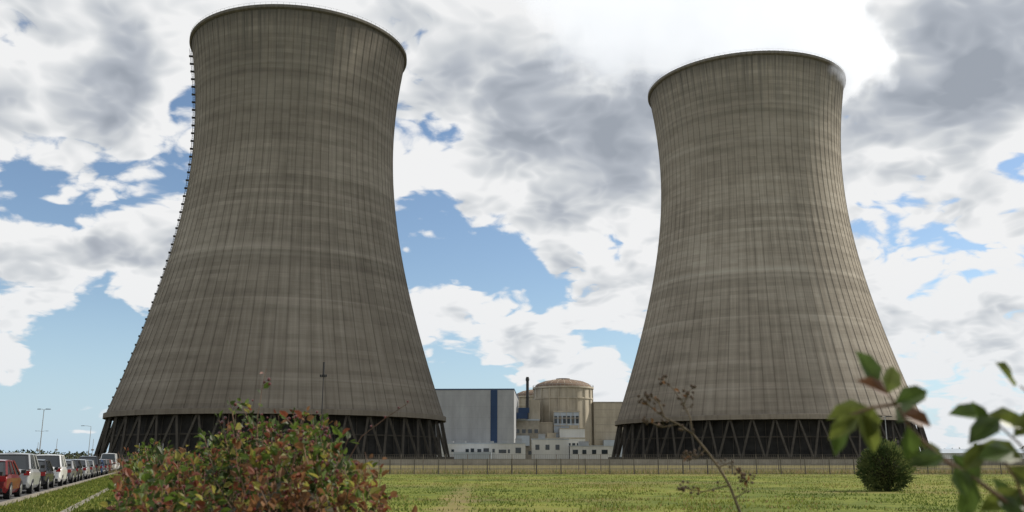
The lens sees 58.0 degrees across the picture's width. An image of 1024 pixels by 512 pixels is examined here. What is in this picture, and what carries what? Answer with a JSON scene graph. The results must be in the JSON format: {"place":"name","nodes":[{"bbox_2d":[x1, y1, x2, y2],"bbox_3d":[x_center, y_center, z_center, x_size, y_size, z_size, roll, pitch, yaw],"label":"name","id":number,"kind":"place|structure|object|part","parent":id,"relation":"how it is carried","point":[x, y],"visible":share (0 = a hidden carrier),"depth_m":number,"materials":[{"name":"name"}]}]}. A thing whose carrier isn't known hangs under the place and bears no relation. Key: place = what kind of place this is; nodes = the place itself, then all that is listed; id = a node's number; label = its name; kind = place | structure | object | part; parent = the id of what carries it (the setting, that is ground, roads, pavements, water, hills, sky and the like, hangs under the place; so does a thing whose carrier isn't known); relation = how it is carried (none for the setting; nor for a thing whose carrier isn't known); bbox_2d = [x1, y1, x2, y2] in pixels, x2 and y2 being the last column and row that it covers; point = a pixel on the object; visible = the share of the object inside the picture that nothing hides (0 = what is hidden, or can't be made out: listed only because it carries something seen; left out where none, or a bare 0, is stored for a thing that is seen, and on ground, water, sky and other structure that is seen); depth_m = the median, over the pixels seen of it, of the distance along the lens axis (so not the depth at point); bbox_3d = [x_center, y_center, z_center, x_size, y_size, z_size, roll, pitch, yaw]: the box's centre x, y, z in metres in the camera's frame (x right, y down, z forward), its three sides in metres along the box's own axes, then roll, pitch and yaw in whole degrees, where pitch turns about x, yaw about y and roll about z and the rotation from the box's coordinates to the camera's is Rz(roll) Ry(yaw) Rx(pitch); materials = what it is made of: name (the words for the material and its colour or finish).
{"place":"outdoors","nodes":[
{"label":"outdoors","id":0,"kind":"place"},
{"bbox_2d":[0,474,105,501],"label":"road","id":1,"kind":"structure","parent":0,"point":[23,493],"depth_m":45.20,"materials":[{"name":"grey asphalt"}]},
{"bbox_2d":[0,459,25,498],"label":"parked car","id":2,"kind":"object","parent":1,"relation":"on","point":[11,482],"visible":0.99,"depth_m":35.48,"materials":[{"name":"red paint"}]},
{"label":"windows","id":3,"kind":"part","parent":2,"relation":"part of","materials":[{"name":"black glass"}]},
{"bbox_2d":[0,453,44,493],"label":"parked car","id":4,"kind":"object","parent":1,"relation":"on","point":[30,477],"visible":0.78,"depth_m":40.79,"materials":[{"name":"silver paint"}]},
{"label":"windows","id":5,"kind":"part","parent":4,"relation":"part of","materials":[{"name":"black glass"}]},
{"bbox_2d":[37,459,57,488],"bbox_3d":[-24.991,11.376,48.298,2.080,1.505,4.145,4,-13,-19],"label":"parked car","id":6,"kind":"object","parent":1,"relation":"on","point":[47,476],"visible":0.38,"depth_m":47.25,"materials":[{"name":"grey paint"}]},
{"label":"windows","id":7,"kind":"part","parent":6,"relation":"part of","materials":[{"name":"black glass"}]},
{"bbox_2d":[36,454,70,485],"bbox_3d":[-27.128,12.512,54.117,2.180,1.785,4.645,5,-13,-20],"label":"parked car","id":8,"kind":"object","parent":1,"relation":"on","point":[60,473],"visible":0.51,"depth_m":52.61,"materials":[{"name":"white paint"}]},
{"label":"windows","id":9,"kind":"part","parent":8,"relation":"part of","materials":[{"name":"black glass"}]},
{"bbox_2d":[66,460,79,482],"bbox_3d":[-29.317,13.983,60.060,2.100,1.465,4.545,5,-13,-20],"label":"parked car","id":10,"kind":"object","parent":1,"relation":"on","point":[72,473],"visible":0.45,"depth_m":59.03,"materials":[{"name":"grey paint"}]},
{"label":"windows","id":11,"kind":"part","parent":10,"relation":"part of","materials":[{"name":"black glass"}]},
{"bbox_2d":[65,459,85,480],"bbox_3d":[-31.546,15.206,65.716,2.080,1.505,4.145,4,-13,-20],"label":"parked car","id":12,"kind":"object","parent":1,"relation":"on","point":[79,471],"visible":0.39,"depth_m":64.72,"materials":[{"name":"black paint"}]},
{"bbox_2d":[76,459,92,478],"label":"parked car","id":13,"kind":"object","parent":1,"relation":"on","point":[86,472],"visible":0.44,"depth_m":70.17,"materials":[{"name":"silver paint"}]},
{"bbox_2d":[78,456,102,476],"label":"parked car","id":14,"kind":"object","parent":1,"relation":"on","point":[96,461],"visible":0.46,"depth_m":81.49,"materials":[{"name":"black paint"}]},
{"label":"windows","id":15,"kind":"part","parent":14,"relation":"part of","materials":[{"name":"black glass"}]},
{"bbox_2d":[88,460,98,477],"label":"parked car","id":16,"kind":"object","parent":1,"relation":"on","point":[93,470],"visible":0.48,"depth_m":76.29,"materials":[{"name":"grey paint"}]},
{"bbox_2d":[99,459,106,474],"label":"parked car","id":17,"kind":"object","parent":1,"relation":"on","point":[102,468],"visible":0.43,"depth_m":87.48,"materials":[{"name":"blue paint"}]},
{"bbox_2d":[102,459,109,473],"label":"parked car","id":18,"kind":"object","parent":1,"relation":"on","point":[106,466],"visible":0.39,"depth_m":93.16,"materials":[{"name":"grey paint"}]},
{"bbox_2d":[101,453,117,470],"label":"parked van","id":19,"kind":"object","parent":1,"relation":"on","point":[111,456],"visible":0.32,"depth_m":112.21,"materials":[{"name":"white paint"}]},
{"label":"windows","id":20,"kind":"part","parent":19,"relation":"part of","materials":[{"name":"black glass"}]},
{"bbox_2d":[106,459,113,472],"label":"parked car","id":21,"kind":"object","parent":1,"relation":"on","point":[109,466],"visible":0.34,"depth_m":99.00,"materials":[{"name":"red paint"}]},
{"bbox_2d":[94,2,453,458],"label":"cooling tower","id":22,"kind":"structure","parent":0,"point":[284,266],"depth_m":342.93,"materials":[{"name":"concrete"}]},
{"bbox_2d":[0,465,1023,511],"bbox_3d":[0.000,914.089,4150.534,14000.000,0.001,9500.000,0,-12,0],"label":"ground","id":23,"kind":"structure","parent":0,"point":[543,506],"depth_m":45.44,"materials":[{"name":"green plant"}]},
{"bbox_2d":[39,409,48,454],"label":"street lamp","id":24,"kind":"object","parent":23,"relation":"on","point":[41,431],"visible":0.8,"depth_m":166.96,"materials":[{"name":"metal"}]},
{"bbox_2d":[0,471,117,504],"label":"kerb","id":25,"kind":"structure","parent":23,"relation":"on","point":[26,496],"depth_m":39.29,"materials":[{"name":"concrete"}]},
{"bbox_2d":[60,484,115,511],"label":"drain channel","id":26,"kind":"object","parent":23,"relation":"on","point":[83,501],"visible":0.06,"depth_m":32.17,"materials":[{"name":"concrete"}]},
{"bbox_2d":[99,368,416,511],"bbox_3d":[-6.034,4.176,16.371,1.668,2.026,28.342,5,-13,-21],"label":"bush","id":27,"kind":"object","parent":23,"relation":"on","point":[257,475],"visible":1,"depth_m":4.21,"materials":[{"name":"green plant"}]},
{"bbox_2d":[320,362,326,427],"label":"lighting mast","id":28,"kind":"object","parent":23,"relation":"on","point":[323,375],"visible":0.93,"depth_m":198.68,"materials":[{"name":"metal"}]},
{"bbox_2d":[435,389,518,456],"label":"turbine hall","id":29,"kind":"structure","parent":23,"relation":"on","point":[480,415],"depth_m":691.65,"materials":[{"name":"grey metal"}]},
{"bbox_2d":[0,446,1023,458],"bbox_3d":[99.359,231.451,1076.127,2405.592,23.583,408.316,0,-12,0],"label":"distant trees","id":30,"kind":"object","parent":23,"relation":"on","point":[76,454],"visible":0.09,"depth_m":1171.38,"materials":[{"name":"green plant"}]},
{"bbox_2d":[516,400,539,458],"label":"building","id":31,"kind":"structure","parent":23,"relation":"on","point":[527,430],"depth_m":743.72,"materials":[{"name":"concrete"}]},
{"bbox_2d":[516,408,528,418],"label":"blue ventilation unit","id":32,"kind":"object","parent":31,"relation":"on","point":[522,413],"visible":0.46,"depth_m":741.17,"materials":[{"name":"blue metal"}]},
{"bbox_2d":[526,377,528,418],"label":"chimney","id":33,"kind":"object","parent":31,"relation":"on","point":[527,392],"visible":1,"depth_m":750.02,"materials":[{"name":"metal"}]},
{"bbox_2d":[66,454,1022,469],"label":"wire fence","id":34,"kind":"object","parent":23,"relation":"on","point":[607,461],"visible":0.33,"depth_m":124.95,"materials":[{"name":"grey metal"}]},
{"bbox_2d":[109,468,1009,472],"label":"dry grass strip","id":35,"kind":"object","parent":23,"relation":"on","point":[680,471],"visible":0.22,"depth_m":99.61,"materials":[{"name":"plant"}]},
{"bbox_2d":[533,385,593,444],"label":"containment wall","id":36,"kind":"structure","parent":23,"relation":"on","point":[565,398],"depth_m":770.61,"materials":[{"name":"beige concrete"}]},
{"bbox_2d":[536,378,589,386],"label":"dome","id":37,"kind":"structure","parent":36,"relation":"on","point":[554,382],"depth_m":777.30,"materials":[{"name":"beige concrete"}]},
{"bbox_2d":[533,383,593,386],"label":"dome railing","id":38,"kind":"object","parent":36,"relation":"on","point":[564,383],"visible":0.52,"depth_m":772.46,"materials":[{"name":"metal"}]},
{"bbox_2d":[107,459,1023,473],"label":"wire fence","id":39,"kind":"object","parent":23,"relation":"on","point":[634,462],"visible":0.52,"depth_m":94.54,"materials":[{"name":"grey metal"}]},
{"bbox_2d":[122,459,1023,464],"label":"concrete wall","id":40,"kind":"structure","parent":23,"relation":"on","point":[611,460],"depth_m":234.23,"materials":[{"name":"grey concrete"}]},
{"bbox_2d":[637,375,754,511],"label":"dry weed","id":41,"kind":"object","parent":23,"relation":"on","point":[690,458],"visible":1,"depth_m":2.94,"materials":[{"name":"brown plant"}]},
{"bbox_2d":[879,416,891,440],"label":"street lamp","id":42,"kind":"object","parent":23,"relation":"on","point":[885,424],"visible":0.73,"depth_m":134.86,"materials":[{"name":"metal"}]},
{"bbox_2d":[854,437,918,490],"bbox_3d":[18.152,10.180,45.057,2.967,2.740,3.015,0,-12,0],"label":"round bush","id":43,"kind":"object","parent":23,"relation":"on","point":[886,464],"visible":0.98,"depth_m":44.46,"materials":[{"name":"green plant"}]},
{"bbox_2d":[826,351,1023,511],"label":"rose bush","id":44,"kind":"object","parent":23,"relation":"on","point":[966,473],"visible":1,"depth_m":1.27,"materials":[{"name":"green plant"}]},
{"bbox_2d":[0,0,1023,455],"label":"sky","id":45,"kind":"structure","parent":0,"point":[527,177],"materials":[{"name":"white"}]},
{"bbox_2d":[518,395,532,407],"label":"containment wall","id":46,"kind":"structure","parent":0,"point":[521,401],"depth_m":921.24,"materials":[{"name":"beige concrete"}]},
{"bbox_2d":[517,389,532,395],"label":"dome","id":47,"kind":"structure","parent":46,"relation":"on","point":[522,393],"depth_m":925.85,"materials":[{"name":"beige concrete"}]},
{"bbox_2d":[441,434,612,458],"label":"service building","id":48,"kind":"structure","parent":0,"point":[542,447],"depth_m":548.40,"materials":[{"name":"white concrete"}]},
{"bbox_2d":[539,411,585,445],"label":"fuel building","id":49,"kind":"structure","parent":0,"point":[564,425],"depth_m":751.84,"materials":[{"name":"beige concrete"}]},
{"bbox_2d":[593,402,622,456],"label":"concrete block building","id":50,"kind":"structure","parent":0,"point":[605,416],"depth_m":778.24,"materials":[{"name":"beige concrete"}]},
{"bbox_2d":[368,468,1006,468],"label":"service road","id":51,"kind":"structure","parent":0,"point":[644,468],"depth_m":152.72,"materials":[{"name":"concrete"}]},
{"bbox_2d":[608,48,927,458],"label":"cooling tower","id":52,"kind":"structure","parent":0,"point":[762,324],"depth_m":384.19,"materials":[{"name":"concrete"}]},
{"bbox_2d":[940,449,1023,458],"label":"warehouse","id":53,"kind":"structure","parent":0,"point":[946,452],"depth_m":323.65,"materials":[{"name":"white metal"}]}
]}

